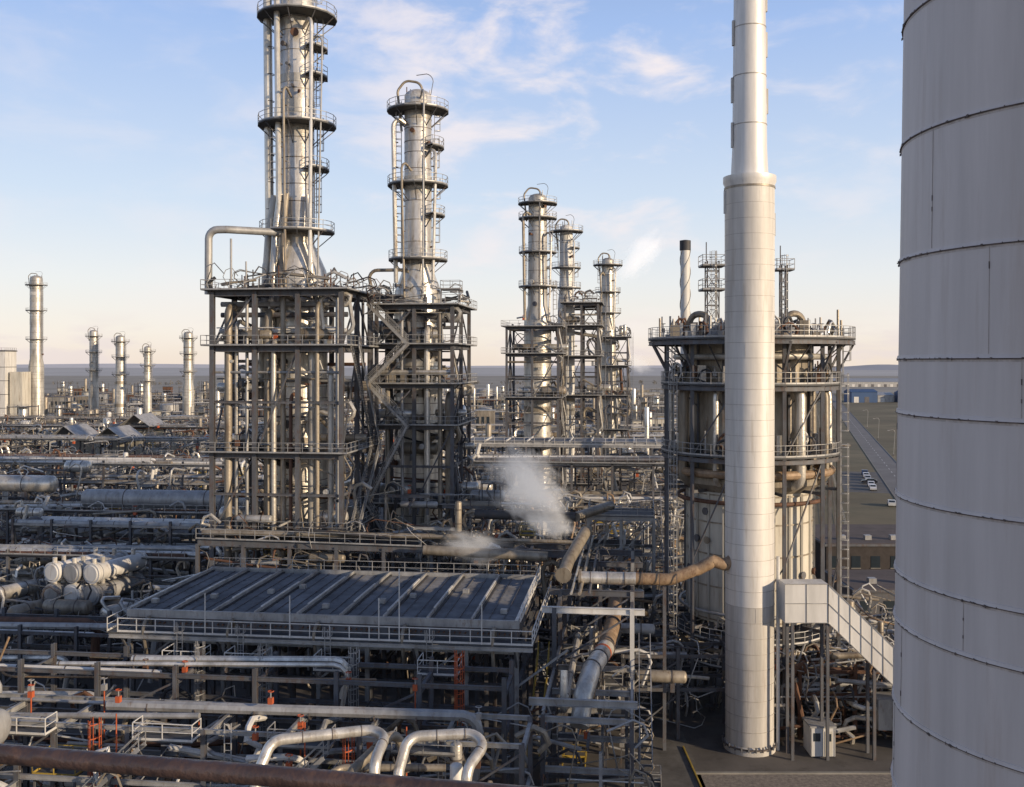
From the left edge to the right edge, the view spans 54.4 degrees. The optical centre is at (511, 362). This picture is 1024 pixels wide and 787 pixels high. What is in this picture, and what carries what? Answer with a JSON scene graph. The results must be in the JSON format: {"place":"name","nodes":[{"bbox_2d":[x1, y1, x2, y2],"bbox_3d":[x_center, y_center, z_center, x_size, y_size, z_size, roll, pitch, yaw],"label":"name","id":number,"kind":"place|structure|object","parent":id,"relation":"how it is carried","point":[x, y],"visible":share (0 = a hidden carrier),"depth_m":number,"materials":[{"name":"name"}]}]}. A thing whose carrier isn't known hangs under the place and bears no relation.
{"place":"outdoors","nodes":[
{"label":"outdoors","id":0,"kind":"place"},
{"bbox_2d":[16,364,844,367],"bbox_3d":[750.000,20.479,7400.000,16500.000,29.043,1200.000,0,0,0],"label":"hills","id":1,"kind":"structure","parent":0,"point":[139,366],"depth_m":7017.49,"materials":[{"name":"grey"}]},
{"bbox_2d":[0,394,893,786],"bbox_3d":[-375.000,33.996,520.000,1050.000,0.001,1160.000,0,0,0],"label":"plant yard","id":2,"kind":"structure","parent":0,"point":[708,750],"depth_m":93.57,"materials":[{"name":"concrete"}]},
{"bbox_2d":[0,348,30,422],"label":"distant boiler house","id":3,"kind":"structure","parent":2,"relation":"on","point":[15,387],"depth_m":438.00,"materials":[{"name":"white paint"}]},
{"bbox_2d":[25,271,47,423],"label":"distant column","id":4,"kind":"structure","parent":2,"relation":"on","point":[36,284],"depth_m":447.62,"materials":[{"name":"silver metal"}]},
{"bbox_2d":[48,424,101,490],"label":"gabled shelter","id":5,"kind":"object","parent":2,"relation":"on","point":[82,429],"visible":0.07,"depth_m":268.65,"materials":[{"name":"paint"}]},
{"bbox_2d":[85,327,102,409],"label":"distant column","id":6,"kind":"structure","parent":2,"relation":"on","point":[93,352],"depth_m":486.22,"materials":[{"name":"silver metal"}]},
{"bbox_2d":[44,547,148,660],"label":"heat exchangers","id":7,"kind":"object","parent":2,"relation":"on","point":[95,569],"visible":0.81,"depth_m":111.49,"materials":[{"name":"metal"}]},
{"bbox_2d":[91,425,143,489],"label":"gabled shelter","id":8,"kind":"object","parent":2,"relation":"on","point":[124,431],"visible":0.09,"depth_m":263.02,"materials":[{"name":"paint"}]},
{"bbox_2d":[111,331,129,416],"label":"distant column","id":9,"kind":"structure","parent":2,"relation":"on","point":[120,387],"depth_m":476.05,"materials":[{"name":"silver metal"}]},
{"bbox_2d":[0,475,244,540],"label":"horizontal drum","id":10,"kind":"object","parent":2,"relation":"on","point":[26,485],"visible":0.68,"depth_m":148.35,"materials":[{"name":"metal"}]},
{"bbox_2d":[0,504,262,724],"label":"process pipework","id":11,"kind":"object","parent":2,"relation":"on","point":[30,619],"visible":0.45,"depth_m":114.59,"materials":[{"name":"metal"}]},
{"bbox_2d":[0,429,262,496],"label":"pipe rack","id":12,"kind":"object","parent":2,"relation":"on","point":[103,440],"visible":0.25,"depth_m":253.01,"materials":[{"name":"metal"}]},
{"bbox_2d":[0,448,263,570],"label":"pipe rack","id":13,"kind":"object","parent":2,"relation":"on","point":[72,466],"visible":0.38,"depth_m":171.93,"materials":[{"name":"metal"}]},
{"bbox_2d":[119,413,164,472],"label":"gabled shelter","id":14,"kind":"object","parent":2,"relation":"on","point":[149,419],"visible":0.38,"depth_m":304.93,"materials":[{"name":"paint"}]},
{"bbox_2d":[140,343,155,413],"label":"distant column","id":15,"kind":"structure","parent":2,"relation":"on","point":[148,383],"depth_m":468.67,"materials":[{"name":"silver metal"}]},
{"bbox_2d":[0,488,334,574],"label":"pipe rack","id":16,"kind":"object","parent":2,"relation":"on","point":[47,506],"visible":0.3,"depth_m":143.97,"materials":[{"name":"metal"}]},
{"bbox_2d":[0,446,334,528],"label":"pipe rack","id":17,"kind":"object","parent":2,"relation":"on","point":[107,470],"visible":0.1,"depth_m":211.31,"materials":[{"name":"metal"}]},
{"bbox_2d":[179,329,197,414],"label":"distant column","id":18,"kind":"structure","parent":2,"relation":"on","point":[188,353],"depth_m":484.07,"materials":[{"name":"silver metal"}]},
{"bbox_2d":[0,417,393,478],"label":"pipe rack","id":19,"kind":"object","parent":2,"relation":"on","point":[200,425],"visible":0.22,"depth_m":302.98,"materials":[{"name":"metal"}]},
{"bbox_2d":[0,412,393,448],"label":"pipe rack","id":20,"kind":"object","parent":2,"relation":"on","point":[87,418],"visible":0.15,"depth_m":364.22,"materials":[{"name":"metal"}]},
{"bbox_2d":[0,390,474,462],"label":"refinery units","id":21,"kind":"object","parent":2,"relation":"on","point":[22,410],"visible":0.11,"depth_m":435.82,"materials":[{"name":"paint"}]},
{"bbox_2d":[0,708,492,786],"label":"pipe","id":22,"kind":"object","parent":2,"relation":"on","point":[456,767],"visible":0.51,"depth_m":63.09,"materials":[{"name":"metal"}]},
{"bbox_2d":[250,725,486,786],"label":"insulated pipe loops","id":23,"kind":"object","parent":22,"relation":"on","point":[374,753],"visible":0.82,"depth_m":58.70,"materials":[{"name":"metal"}]},
{"bbox_2d":[44,377,466,420],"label":"refinery units","id":24,"kind":"object","parent":2,"relation":"on","point":[73,397],"visible":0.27,"depth_m":728.25,"materials":[{"name":"metal"}]},
{"bbox_2d":[0,743,536,786],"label":"pipe","id":25,"kind":"structure","parent":2,"relation":"on","point":[165,767],"depth_m":1.98,"materials":[{"name":"brown metal"}]},
{"bbox_2d":[0,637,550,786],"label":"pipe rack","id":26,"kind":"object","parent":2,"relation":"on","point":[37,722],"visible":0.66,"depth_m":69.51,"materials":[{"name":"metal"}]},
{"bbox_2d":[200,226,388,676],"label":"column support structure","id":27,"kind":"object","parent":2,"relation":"on","point":[254,444],"depth_m":108.03,"materials":[{"name":"paint"}]},
{"bbox_2d":[257,0,336,655],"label":"distillation column","id":28,"kind":"structure","parent":2,"relation":"on","point":[293,122],"depth_m":112.58,"materials":[{"name":"metal"}]},
{"bbox_2d":[258,193,314,397],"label":"overhead pipework","id":29,"kind":"object","parent":28,"relation":"attached to","point":[270,255],"visible":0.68,"depth_m":111.85,"materials":[{"name":"silver metal"}]},
{"bbox_2d":[90,557,567,784],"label":"air cooler bank","id":30,"kind":"structure","parent":2,"relation":"on","point":[223,608],"depth_m":80.46,"materials":[{"name":"paint"}]},
{"bbox_2d":[361,268,426,564],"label":"stair tower","id":31,"kind":"structure","parent":2,"relation":"on","point":[394,296],"depth_m":123.97,"materials":[{"name":"metal"}]},
{"bbox_2d":[232,465,575,677],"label":"process pipework","id":32,"kind":"object","parent":2,"relation":"on","point":[482,499],"visible":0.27,"depth_m":113.43,"materials":[{"name":"paint"}]},
{"bbox_2d":[195,501,627,700],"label":"pipe rack","id":33,"kind":"object","parent":2,"relation":"on","point":[529,551],"visible":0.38,"depth_m":103.24,"materials":[{"name":"metal"}]},
{"bbox_2d":[354,278,478,572],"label":"column support structure","id":34,"kind":"object","parent":2,"relation":"on","point":[450,415],"depth_m":118.81,"materials":[{"name":"paint"}]},
{"bbox_2d":[387,74,448,560],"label":"distillation column","id":35,"kind":"structure","parent":2,"relation":"on","point":[417,258],"depth_m":124.19,"materials":[{"name":"metal"}]},
{"bbox_2d":[364,384,675,432],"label":"refinery units","id":36,"kind":"object","parent":2,"relation":"on","point":[642,398],"visible":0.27,"depth_m":582.10,"materials":[{"name":"metal"}]},
{"bbox_2d":[501,309,568,535],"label":"column support structure","id":37,"kind":"object","parent":2,"relation":"on","point":[557,391],"depth_m":183.89,"materials":[{"name":"paint"}]},
{"bbox_2d":[518,183,556,538],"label":"distillation column","id":38,"kind":"structure","parent":2,"relation":"on","point":[536,216],"depth_m":188.15,"materials":[{"name":"silver metal"}]},
{"bbox_2d":[443,433,679,530],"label":"pipe rack","id":39,"kind":"object","parent":2,"relation":"on","point":[659,479],"visible":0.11,"depth_m":210.09,"materials":[{"name":"metal"}]},
{"bbox_2d":[443,435,683,605],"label":"pipe rack","id":40,"kind":"object","parent":2,"relation":"on","point":[620,463],"visible":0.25,"depth_m":149.39,"materials":[{"name":"metal"}]},
{"bbox_2d":[550,214,582,532],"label":"distillation column","id":41,"kind":"structure","parent":2,"relation":"on","point":[566,266],"depth_m":198.70,"materials":[{"name":"painted steel"},{"name":"galvanised steel"},{"name":"aluminium"}]},
{"bbox_2d":[560,289,610,532],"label":"column support structure","id":42,"kind":"object","parent":2,"relation":"on","point":[582,327],"depth_m":196.25,"materials":[{"name":"paint"}]},
{"bbox_2d":[593,249,622,490],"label":"distillation column","id":43,"kind":"structure","parent":2,"relation":"on","point":[607,265],"depth_m":238.42,"materials":[{"name":"painted steel"},{"name":"galvanised steel"},{"name":"aluminium"}]},
{"bbox_2d":[591,325,632,490],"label":"column support structure","id":44,"kind":"object","parent":2,"relation":"on","point":[620,391],"depth_m":235.80,"materials":[{"name":"paint"}]},
{"bbox_2d":[515,526,730,786],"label":"pipe rack","id":45,"kind":"object","parent":2,"relation":"on","point":[583,700],"visible":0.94,"depth_m":79.97,"materials":[{"name":"metal"}]},
{"bbox_2d":[583,490,673,669],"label":"valve platform","id":46,"kind":"structure","parent":2,"relation":"on","point":[631,515],"depth_m":109.33,"materials":[{"name":"metal"}]},
{"bbox_2d":[443,407,850,483],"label":"refinery units","id":47,"kind":"object","parent":2,"relation":"on","point":[648,429],"visible":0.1,"depth_m":340.04,"materials":[{"name":"paint"}]},
{"bbox_2d":[602,572,724,738],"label":"process pipework","id":48,"kind":"object","parent":2,"relation":"on","point":[657,645],"visible":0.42,"depth_m":93.84,"materials":[{"name":"paint"}]},
{"bbox_2d":[680,240,690,585],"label":"straked stack","id":49,"kind":"object","parent":2,"relation":"on","point":[685,269],"visible":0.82,"depth_m":149.39,"materials":[{"name":"white paint"}]},
{"bbox_2d":[722,0,779,756],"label":"white flue stack","id":50,"kind":"object","parent":2,"relation":"on","point":[749,182],"visible":1,"depth_m":86.33,"materials":[{"name":"paint"}]},
{"bbox_2d":[648,310,855,725],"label":"cylindrical heater","id":51,"kind":"object","parent":2,"relation":"on","point":[695,443],"visible":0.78,"depth_m":96.38,"materials":[{"name":"paint"}]},
{"bbox_2d":[698,242,724,326],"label":"lattice tower","id":52,"kind":"structure","parent":51,"relation":"on","point":[716,290],"depth_m":103.34,"materials":[{"name":"metal"}]},
{"bbox_2d":[775,246,794,325],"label":"vent mast","id":53,"kind":"object","parent":51,"relation":"on","point":[781,269],"visible":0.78,"depth_m":101.58,"materials":[{"name":"metal"}]},
{"bbox_2d":[683,746,890,786],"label":"kerb","id":54,"kind":"structure","parent":2,"relation":"on","point":[789,772],"depth_m":82.28,"materials":[{"name":"concrete"}]},
{"bbox_2d":[699,774,891,786],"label":"gravel strip","id":55,"kind":"object","parent":2,"relation":"on","point":[797,780],"visible":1,"depth_m":81.01,"materials":[{"name":"grey gravel"}]},
{"bbox_2d":[802,717,836,757],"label":"portable cabin","id":56,"kind":"object","parent":2,"relation":"on","point":[814,737],"visible":0.95,"depth_m":85.60,"materials":[{"name":"white metal"}]},
{"bbox_2d":[774,580,894,745],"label":"pump area","id":57,"kind":"object","parent":2,"relation":"on","point":[847,667],"visible":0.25,"depth_m":90.11,"materials":[{"name":"metal"}]},
{"bbox_2d":[779,579,893,760],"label":"covered stair gallery","id":58,"kind":"object","parent":2,"relation":"on","point":[821,601],"visible":0.72,"depth_m":85.00,"materials":[{"name":"white paint"}]},
{"bbox_2d":[815,524,895,578],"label":"flat roofed building","id":59,"kind":"structure","parent":2,"relation":"on","point":[871,546],"depth_m":152.00,"materials":[{"name":"brick"},{"name":"roofing felt"},{"name":"dark glass"}]},
{"bbox_2d":[825,570,894,625],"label":"flat roofed building","id":60,"kind":"structure","parent":2,"relation":"on","point":[858,579],"depth_m":130.96,"materials":[{"name":"paint"}]},
{"bbox_2d":[889,0,1023,786],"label":"chimney stack","id":61,"kind":"object","parent":2,"relation":"on","point":[957,692],"visible":1,"depth_m":15.98,"materials":[{"name":"paint"}]},
{"bbox_2d":[0,0,903,365],"label":"sky","id":62,"kind":"structure","parent":0,"point":[130,131],"materials":[{"name":"blue"}]},
{"bbox_2d":[16,368,897,375],"bbox_3d":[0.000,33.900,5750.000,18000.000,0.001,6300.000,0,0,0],"label":"farmland","id":63,"kind":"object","parent":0,"point":[347,371],"visible":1,"depth_m":3472.34,"materials":[{"name":"grey"}]},
{"bbox_2d":[44,393,897,523],"bbox_3d":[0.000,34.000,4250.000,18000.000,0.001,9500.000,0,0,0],"label":"ground","id":64,"kind":"structure","parent":0,"point":[868,508],"depth_m":353.63,"materials":[{"name":"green plant"}]},
{"bbox_2d":[52,380,656,384],"bbox_3d":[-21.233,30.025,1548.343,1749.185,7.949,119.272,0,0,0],"label":"distant trees","id":65,"kind":"object","parent":64,"relation":"on","point":[180,383],"visible":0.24,"depth_m":1525.70,"materials":[{"name":"green plant"}]},
{"bbox_2d":[816,408,846,523],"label":"road","id":66,"kind":"structure","parent":64,"relation":"on","point":[843,514],"depth_m":278.25,"materials":[{"name":"grey asphalt"}]},
{"bbox_2d":[833,378,897,386],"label":"warehouse","id":67,"kind":"structure","parent":64,"relation":"on","point":[872,382],"depth_m":1400.00,"materials":[{"name":"metal"}]},
{"bbox_2d":[842,471,890,492],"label":"car park","id":68,"kind":"structure","parent":64,"relation":"on","point":[855,483],"depth_m":280.33,"materials":[{"name":"grey asphalt"}]},
{"bbox_2d":[861,478,876,483],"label":"parked car","id":69,"kind":"object","parent":68,"relation":"on","point":[869,479],"visible":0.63,"depth_m":279.83,"materials":[{"name":"paint"}]},
{"bbox_2d":[869,484,876,490],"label":"parked car","id":70,"kind":"object","parent":68,"relation":"on","point":[872,487],"visible":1,"depth_m":264.91,"materials":[{"name":"paint"}]},
{"bbox_2d":[887,499,895,506],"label":"parked car","id":71,"kind":"object","parent":64,"relation":"on","point":[891,502],"visible":0.99,"depth_m":234.80,"materials":[{"name":"paint"}]},
{"bbox_2d":[44,376,897,392],"bbox_3d":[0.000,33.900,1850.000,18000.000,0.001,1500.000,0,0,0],"label":"farmland","id":72,"kind":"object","parent":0,"point":[109,381],"depth_m":1711.47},
{"bbox_2d":[573,532,705,786],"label":"access road","id":73,"kind":"structure","parent":0,"point":[674,763],"depth_m":87.06,"materials":[{"name":"grey asphalt"}]},
{"bbox_2d":[816,364,897,369],"bbox_3d":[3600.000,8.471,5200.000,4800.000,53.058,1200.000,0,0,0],"label":"hills","id":74,"kind":"structure","parent":0,"point":[879,367],"depth_m":4825.49,"materials":[{"name":"grey"}]},
{"bbox_2d":[844,389,876,402],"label":"warehouse","id":75,"kind":"structure","parent":0,"point":[862,395],"depth_m":850.00,"materials":[{"name":"blue paint"}]},
{"bbox_2d":[832,394,895,496],"bbox_3d":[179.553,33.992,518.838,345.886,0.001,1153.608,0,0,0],"label":"public road","id":76,"kind":"structure","parent":0,"point":[860,433],"depth_m":385.79,"materials":[{"name":"grey asphalt"}]},
{"bbox_2d":[834,407,895,498],"bbox_3d":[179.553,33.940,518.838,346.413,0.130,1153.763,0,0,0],"label":"road kerb","id":77,"kind":"structure","parent":76,"relation":"on","point":[868,457],"depth_m":371.75,"materials":[{"name":"concrete"}]},
{"bbox_2d":[877,392,893,401],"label":"warehouse","id":78,"kind":"structure","parent":0,"point":[885,396],"depth_m":860.00,"materials":[{"name":"metal"}]},
{"bbox_2d":[893,390,897,401],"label":"warehouse","id":79,"kind":"structure","parent":0,"point":[895,396],"depth_m":864.80,"materials":[{"name":"blue paint"}]}
]}

